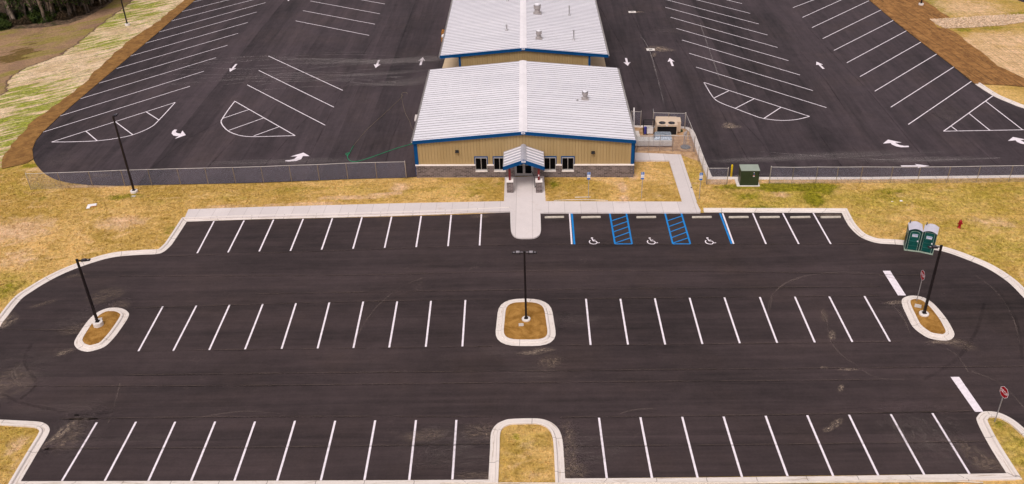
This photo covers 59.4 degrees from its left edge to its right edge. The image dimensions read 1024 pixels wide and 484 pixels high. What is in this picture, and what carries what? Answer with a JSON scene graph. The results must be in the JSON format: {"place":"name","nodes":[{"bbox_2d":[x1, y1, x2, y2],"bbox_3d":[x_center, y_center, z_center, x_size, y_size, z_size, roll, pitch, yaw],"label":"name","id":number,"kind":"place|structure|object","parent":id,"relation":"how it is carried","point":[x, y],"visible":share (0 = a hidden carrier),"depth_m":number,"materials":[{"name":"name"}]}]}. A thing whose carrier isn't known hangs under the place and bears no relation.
{"place":"outdoors","nodes":[
{"label":"outdoors","id":0,"kind":"place"},
{"bbox_2d":[184,201,700,218],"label":"front path","id":1,"kind":"structure","parent":0,"point":[604,207],"depth_m":85.08,"materials":[{"name":"concrete"}]},
{"bbox_2d":[0,0,1023,483],"bbox_3d":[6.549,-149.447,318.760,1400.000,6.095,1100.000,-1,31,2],"label":"ground","id":2,"kind":"structure","parent":0,"point":[44,68],"depth_m":87.22,"materials":[{"name":"plant"}]},
{"bbox_2d":[0,13,6,19],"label":"shrub","id":3,"kind":"object","parent":2,"relation":"on","point":[3,16],"visible":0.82,"depth_m":140.86,"materials":[{"name":"green plant"}]},
{"bbox_2d":[0,18,11,30],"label":"shrub","id":4,"kind":"object","parent":2,"relation":"on","point":[5,23],"visible":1,"depth_m":137.31,"materials":[{"name":"green plant"}]},
{"bbox_2d":[4,0,15,18],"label":"tree","id":5,"kind":"object","parent":2,"relation":"on","point":[10,12],"visible":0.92,"depth_m":139.29,"materials":[{"name":"brown plant"}]},
{"bbox_2d":[9,19,17,24],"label":"shrub","id":6,"kind":"object","parent":2,"relation":"on","point":[13,21],"visible":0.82,"depth_m":139.23,"materials":[{"name":"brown plant"}]},
{"bbox_2d":[9,0,20,19],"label":"tree","id":7,"kind":"object","parent":2,"relation":"on","point":[13,5],"visible":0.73,"depth_m":140.29,"materials":[{"name":"green plant"}]},
{"bbox_2d":[5,0,25,16],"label":"tree","id":8,"kind":"object","parent":2,"relation":"on","point":[23,7],"visible":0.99,"depth_m":138.50,"materials":[{"name":"green plant"}]},
{"bbox_2d":[6,0,34,14],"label":"tree","id":9,"kind":"object","parent":2,"relation":"on","point":[21,3],"visible":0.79,"depth_m":139.52,"materials":[{"name":"green plant"}]},
{"bbox_2d":[17,12,27,19],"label":"shrub","id":10,"kind":"object","parent":2,"relation":"on","point":[19,16],"visible":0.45,"depth_m":140.74,"materials":[{"name":"green plant"}]},
{"bbox_2d":[19,15,32,24],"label":"shrub","id":11,"kind":"object","parent":2,"relation":"on","point":[24,18],"visible":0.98,"depth_m":139.18,"materials":[{"name":"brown plant"}]},
{"bbox_2d":[26,0,32,12],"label":"tree","id":12,"kind":"object","parent":2,"relation":"on","point":[30,7],"visible":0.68,"depth_m":139.82,"materials":[{"name":"brown plant"}]},
{"bbox_2d":[20,0,48,15],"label":"tree","id":13,"kind":"object","parent":2,"relation":"on","point":[36,5],"visible":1,"depth_m":139.14,"materials":[{"name":"green plant"}]},
{"bbox_2d":[27,12,42,23],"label":"shrub","id":14,"kind":"object","parent":2,"relation":"on","point":[34,19],"visible":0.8,"depth_m":139.61,"materials":[{"name":"green plant"}]},
{"bbox_2d":[26,4,56,23],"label":"shrub","id":15,"kind":"object","parent":2,"relation":"on","point":[38,15],"visible":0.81,"depth_m":139.60,"materials":[{"name":"green plant"}]},
{"bbox_2d":[36,0,46,22],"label":"tree","id":16,"kind":"object","parent":2,"relation":"on","point":[41,9],"visible":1,"depth_m":138.81,"materials":[{"name":"brown plant"}]},
{"bbox_2d":[49,0,52,16],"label":"tree","id":17,"kind":"object","parent":2,"relation":"on","point":[50,6],"visible":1,"depth_m":140.20,"materials":[{"name":"brown plant"}]},
{"bbox_2d":[45,0,71,18],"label":"tree","id":18,"kind":"object","parent":2,"relation":"on","point":[68,9],"visible":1,"depth_m":140.22,"materials":[{"name":"green plant"}]},
{"bbox_2d":[56,10,68,19],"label":"shrub","id":19,"kind":"object","parent":2,"relation":"on","point":[59,14],"visible":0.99,"depth_m":140.84,"materials":[{"name":"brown plant"}]},
{"bbox_2d":[59,12,72,19],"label":"shrub","id":20,"kind":"object","parent":2,"relation":"on","point":[70,16],"visible":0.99,"depth_m":141.01,"materials":[{"name":"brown plant"}]},
{"bbox_2d":[59,0,76,15],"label":"tree","id":21,"kind":"object","parent":2,"relation":"on","point":[73,3],"visible":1,"depth_m":141.65,"materials":[{"name":"green plant"}]},
{"bbox_2d":[72,6,85,15],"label":"shrub","id":22,"kind":"object","parent":2,"relation":"on","point":[79,10],"visible":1,"depth_m":142.69,"materials":[{"name":"green plant"}]},
{"bbox_2d":[79,0,89,13],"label":"tree","id":23,"kind":"object","parent":2,"relation":"on","point":[83,1],"visible":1,"depth_m":142.65,"materials":[{"name":"green plant"}]},
{"bbox_2d":[86,203,96,208],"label":"pipe","id":24,"kind":"object","parent":2,"relation":"on","point":[91,205],"visible":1,"depth_m":87.53,"materials":[{"name":"white plastic"}]},
{"bbox_2d":[2,0,193,167],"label":"erosion mat","id":25,"kind":"object","parent":2,"relation":"on","point":[19,151],"visible":1,"depth_m":112.69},
{"bbox_2d":[91,0,106,5],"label":"shrub","id":26,"kind":"object","parent":2,"relation":"on","point":[96,2],"visible":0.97,"depth_m":146.68,"materials":[{"name":"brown plant"}]},
{"bbox_2d":[112,113,137,193],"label":"light pole","id":27,"kind":"object","parent":2,"relation":"on","point":[133,191],"visible":1,"depth_m":88.06,"materials":[{"name":"metal"}]},
{"bbox_2d":[121,0,129,25],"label":"light pole","id":28,"kind":"object","parent":2,"relation":"on","point":[127,24],"visible":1,"depth_m":136.74,"materials":[{"name":"metal"}]},
{"bbox_2d":[25,161,406,189],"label":"chain link fence","id":29,"kind":"object","parent":2,"relation":"on","point":[289,168],"visible":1,"depth_m":90.58,"materials":[{"name":"metal"}]},
{"bbox_2d":[0,207,509,325],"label":"kerb","id":30,"kind":"structure","parent":2,"relation":"on","point":[10,306],"depth_m":80.67,"materials":[{"name":"concrete"}]},
{"bbox_2d":[0,212,1023,480],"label":"front parking lot","id":31,"kind":"structure","parent":2,"relation":"on","point":[376,348],"depth_m":66.18,"materials":[{"name":"black asphalt"}]},
{"bbox_2d":[74,308,128,351],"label":"traffic island","id":32,"kind":"structure","parent":31,"relation":"on","point":[89,337],"depth_m":70.04,"materials":[{"name":"concrete"}]},
{"bbox_2d":[75,258,103,327],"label":"light pole","id":33,"kind":"object","parent":32,"relation":"on","point":[97,323],"visible":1,"depth_m":69.20,"materials":[{"name":"metal"}]},
{"bbox_2d":[496,299,555,345],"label":"traffic island","id":34,"kind":"structure","parent":31,"relation":"on","point":[538,329],"depth_m":69.11,"materials":[{"name":"concrete"}]},
{"bbox_2d":[512,250,536,321],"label":"light pole","id":35,"kind":"object","parent":34,"relation":"on","point":[525,318],"visible":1,"depth_m":67.64,"materials":[{"name":"metal"}]},
{"bbox_2d":[545,216,563,217],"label":"wheel stop","id":36,"kind":"object","parent":31,"relation":"on","point":[554,216],"visible":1,"depth_m":83.14,"materials":[{"name":"concrete"}]},
{"bbox_2d":[581,216,600,217],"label":"wheel stop","id":37,"kind":"object","parent":31,"relation":"on","point":[590,216],"visible":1,"depth_m":82.94,"materials":[{"name":"concrete"}]},
{"bbox_2d":[636,216,655,217],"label":"wheel stop","id":38,"kind":"object","parent":31,"relation":"on","point":[645,216],"visible":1,"depth_m":82.64,"materials":[{"name":"concrete"}]},
{"bbox_2d":[692,216,711,217],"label":"wheel stop","id":39,"kind":"object","parent":31,"relation":"on","point":[701,216],"visible":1,"depth_m":82.34,"materials":[{"name":"concrete"}]},
{"bbox_2d":[729,216,748,217],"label":"wheel stop","id":40,"kind":"object","parent":31,"relation":"on","point":[738,216],"visible":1,"depth_m":82.14,"materials":[{"name":"concrete"}]},
{"bbox_2d":[760,216,779,217],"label":"wheel stop","id":41,"kind":"object","parent":31,"relation":"on","point":[769,216],"visible":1,"depth_m":81.98,"materials":[{"name":"concrete"}]},
{"bbox_2d":[790,216,809,217],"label":"wheel stop","id":42,"kind":"object","parent":31,"relation":"on","point":[799,216],"visible":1,"depth_m":81.82,"materials":[{"name":"concrete"}]},
{"bbox_2d":[820,216,840,217],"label":"wheel stop","id":43,"kind":"object","parent":31,"relation":"on","point":[830,217],"visible":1,"depth_m":81.66,"materials":[{"name":"concrete"}]},
{"bbox_2d":[903,220,922,251],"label":"portable toilet","id":44,"kind":"object","parent":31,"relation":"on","point":[913,237],"visible":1,"depth_m":75.99,"materials":[{"name":"green plastic"}]},
{"bbox_2d":[907,231,920,249],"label":"door","id":45,"kind":"structure","parent":44,"relation":"in","point":[914,236],"depth_m":75.95,"materials":[{"name":"green plastic"}]},
{"bbox_2d":[902,296,953,340],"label":"traffic island","id":46,"kind":"structure","parent":31,"relation":"on","point":[935,324],"depth_m":68.04,"materials":[{"name":"concrete"}]},
{"bbox_2d":[916,270,924,300],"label":"stop sign","id":47,"kind":"object","parent":46,"relation":"on","point":[922,274],"visible":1,"depth_m":69.03,"materials":[{"name":"metal"}]},
{"bbox_2d":[919,245,942,316],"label":"light pole","id":48,"kind":"object","parent":46,"relation":"on","point":[923,313],"visible":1,"depth_m":67.03,"materials":[{"name":"metal"}]},
{"bbox_2d":[919,222,938,254],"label":"portable toilet","id":49,"kind":"object","parent":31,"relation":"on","point":[929,235],"visible":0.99,"depth_m":75.54,"materials":[{"name":"green plastic"}]},
{"bbox_2d":[921,233,934,252],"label":"door","id":50,"kind":"structure","parent":49,"relation":"in","point":[928,238],"depth_m":75.54,"materials":[{"name":"green plastic"}]},
{"bbox_2d":[0,411,1023,483],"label":"kerb","id":51,"kind":"structure","parent":2,"relation":"on","point":[1011,473],"depth_m":56.07,"materials":[{"name":"concrete"}]},
{"bbox_2d":[440,479,896,483],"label":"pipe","id":52,"kind":"object","parent":51,"relation":"on","point":[647,482],"visible":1,"depth_m":54.86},
{"bbox_2d":[411,60,637,192],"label":"building","id":53,"kind":"structure","parent":2,"relation":"on","point":[522,118],"depth_m":90.81,"materials":[{"name":"beige metal"}]},
{"bbox_2d":[474,156,487,171],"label":"window","id":54,"kind":"structure","parent":53,"relation":"in","point":[481,162],"depth_m":89.95,"materials":[{"name":"glass"}]},
{"bbox_2d":[493,156,505,171],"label":"window","id":55,"kind":"structure","parent":53,"relation":"in","point":[497,160],"depth_m":89.88,"materials":[{"name":"glass"}]},
{"bbox_2d":[515,164,523,175],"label":"door","id":56,"kind":"structure","parent":53,"relation":"in","point":[520,168],"depth_m":90.13,"materials":[{"name":"glass"}]},
{"bbox_2d":[524,164,532,175],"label":"door","id":57,"kind":"structure","parent":53,"relation":"in","point":[527,169],"depth_m":90.10,"materials":[{"name":"glass"}]},
{"bbox_2d":[544,156,556,171],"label":"window","id":58,"kind":"structure","parent":53,"relation":"in","point":[550,162],"depth_m":89.55,"materials":[{"name":"glass"}]},
{"bbox_2d":[561,156,574,171],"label":"window","id":59,"kind":"structure","parent":53,"relation":"in","point":[567,162],"depth_m":89.44,"materials":[{"name":"glass"}]},
{"bbox_2d":[32,0,1023,185],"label":"parking lot","id":60,"kind":"structure","parent":2,"relation":"on","point":[765,85],"depth_m":109.14,"materials":[{"name":"black asphalt"}]},
{"bbox_2d":[346,144,410,161],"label":"garden hose","id":61,"kind":"object","parent":60,"relation":"on","point":[372,156],"visible":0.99,"depth_m":95.95,"materials":[{"name":"black rubber"}]},
{"bbox_2d":[554,199,607,200],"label":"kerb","id":62,"kind":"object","parent":2,"relation":"on","point":[579,199],"visible":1,"depth_m":85.79,"materials":[{"name":"beige concrete"}]},
{"bbox_2d":[587,172,590,197],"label":"accessible parking sign","id":63,"kind":"object","parent":2,"relation":"on","point":[588,175],"visible":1,"depth_m":84.90,"materials":[{"name":"metal"}]},
{"bbox_2d":[631,111,641,126],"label":"chain link fence","id":64,"kind":"object","parent":2,"relation":"on","point":[638,118],"visible":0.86,"depth_m":99.41,"materials":[{"name":"metal"}]},
{"bbox_2d":[641,172,644,197],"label":"accessible parking sign","id":65,"kind":"object","parent":2,"relation":"on","point":[642,175],"visible":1,"depth_m":84.54,"materials":[{"name":"metal"}]},
{"bbox_2d":[636,135,694,151],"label":"chain link fence","id":66,"kind":"object","parent":2,"relation":"on","point":[665,143],"visible":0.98,"depth_m":93.92,"materials":[{"name":"metal"}]},
{"bbox_2d":[634,127,699,160],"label":"gravel bed","id":67,"kind":"object","parent":2,"relation":"on","point":[689,154],"visible":0.36,"depth_m":95.11,"materials":[{"name":"gravel"}]},
{"bbox_2d":[643,119,654,134],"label":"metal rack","id":68,"kind":"object","parent":67,"relation":"on","point":[647,126],"visible":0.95,"depth_m":98.15,"materials":[{"name":"grey metal"}]},
{"bbox_2d":[647,127,652,133],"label":"white box","id":69,"kind":"object","parent":68,"relation":"in","point":[649,130],"visible":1,"depth_m":97.87,"materials":[{"name":"white metal"}]},
{"bbox_2d":[635,132,671,146],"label":"supply duct","id":70,"kind":"object","parent":67,"relation":"on","point":[659,140],"visible":0.71,"depth_m":95.20,"materials":[{"name":"metal"}]},
{"bbox_2d":[655,116,680,134],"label":"air conditioner","id":71,"kind":"object","parent":67,"relation":"on","point":[672,124],"visible":0.99,"depth_m":97.52,"materials":[{"name":"beige metal"}]},
{"bbox_2d":[681,131,689,148],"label":"valve stand","id":72,"kind":"object","parent":67,"relation":"on","point":[685,133],"visible":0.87,"depth_m":94.82,"materials":[{"name":"metal"}]},
{"bbox_2d":[652,109,685,128],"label":"chain link fence","id":73,"kind":"object","parent":2,"relation":"on","point":[672,115],"visible":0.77,"depth_m":98.62,"materials":[{"name":"metal"}]},
{"bbox_2d":[685,114,707,180],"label":"chain link fence","id":74,"kind":"object","parent":2,"relation":"on","point":[689,134],"visible":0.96,"depth_m":92.03,"materials":[{"name":"metal"}]},
{"bbox_2d":[699,172,702,196],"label":"accessible parking sign","id":75,"kind":"object","parent":2,"relation":"on","point":[701,176],"visible":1,"depth_m":84.09,"materials":[{"name":"metal"}]},
{"bbox_2d":[706,167,728,184],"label":"chain link fence","id":76,"kind":"object","parent":2,"relation":"on","point":[717,176],"visible":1,"depth_m":87.24,"materials":[{"name":"metal"}]},
{"bbox_2d":[734,164,759,186],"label":"utility cabinet","id":77,"kind":"object","parent":2,"relation":"on","point":[748,175],"visible":1,"depth_m":86.91,"materials":[{"name":"metal"}]},
{"bbox_2d":[634,125,1023,179],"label":"kerb","id":78,"kind":"structure","parent":2,"relation":"on","point":[817,178],"depth_m":88.18,"materials":[{"name":"concrete"}]},
{"bbox_2d":[703,208,1023,296],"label":"kerb","id":79,"kind":"structure","parent":2,"relation":"on","point":[1012,281],"depth_m":79.84,"materials":[{"name":"concrete"}]},
{"bbox_2d":[769,165,1023,183],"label":"chain link fence","id":80,"kind":"object","parent":2,"relation":"on","point":[836,179],"visible":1,"depth_m":86.39,"materials":[{"name":"metal"}]},
{"bbox_2d":[870,0,1023,86],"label":"erosion mat","id":81,"kind":"object","parent":2,"relation":"on","point":[960,53],"visible":1,"depth_m":120.13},
{"bbox_2d":[957,219,962,228],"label":"fire hydrant","id":82,"kind":"object","parent":2,"relation":"on","point":[959,225],"visible":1,"depth_m":79.13,"materials":[{"name":"red metal"}]},
{"bbox_2d":[931,14,1023,27],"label":"rubble stones","id":83,"kind":"object","parent":2,"relation":"on","point":[974,23],"visible":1,"depth_m":127.20,"materials":[{"name":"beige stone"}]},
{"bbox_2d":[976,83,1023,107],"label":"kerb","id":84,"kind":"structure","parent":2,"relation":"on","point":[988,90],"depth_m":104.10,"materials":[{"name":"concrete"}]},
{"bbox_2d":[994,386,1008,421],"bbox_3d":[31.422,10.505,57.846,0.049,2.929,0.758,-7,32,-9],"label":"stop sign","id":85,"kind":"object","parent":2,"relation":"on","point":[1004,392],"visible":1,"depth_m":57.40,"materials":[{"name":"metal"}]},
{"bbox_2d":[439,0,608,66],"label":"building","id":86,"kind":"structure","parent":0,"point":[478,32],"depth_m":115.10,"materials":[{"name":"beige metal"}]},
{"bbox_2d":[442,57,605,67],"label":"concrete slab","id":87,"kind":"structure","parent":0,"point":[454,62],"depth_m":118.51,"materials":[{"name":"beige concrete"}]},
{"bbox_2d":[504,176,545,200],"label":"entrance path","id":88,"kind":"structure","parent":0,"point":[524,188],"depth_m":87.65,"materials":[{"name":"concrete"}]},
{"bbox_2d":[510,206,540,238],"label":"crossing apron","id":89,"kind":"object","parent":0,"point":[525,221],"visible":1,"depth_m":82.47,"materials":[{"name":"concrete"}]},
{"bbox_2d":[635,152,696,201],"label":"side path","id":90,"kind":"structure","parent":0,"point":[681,177],"depth_m":90.77,"materials":[{"name":"concrete"}]}
]}

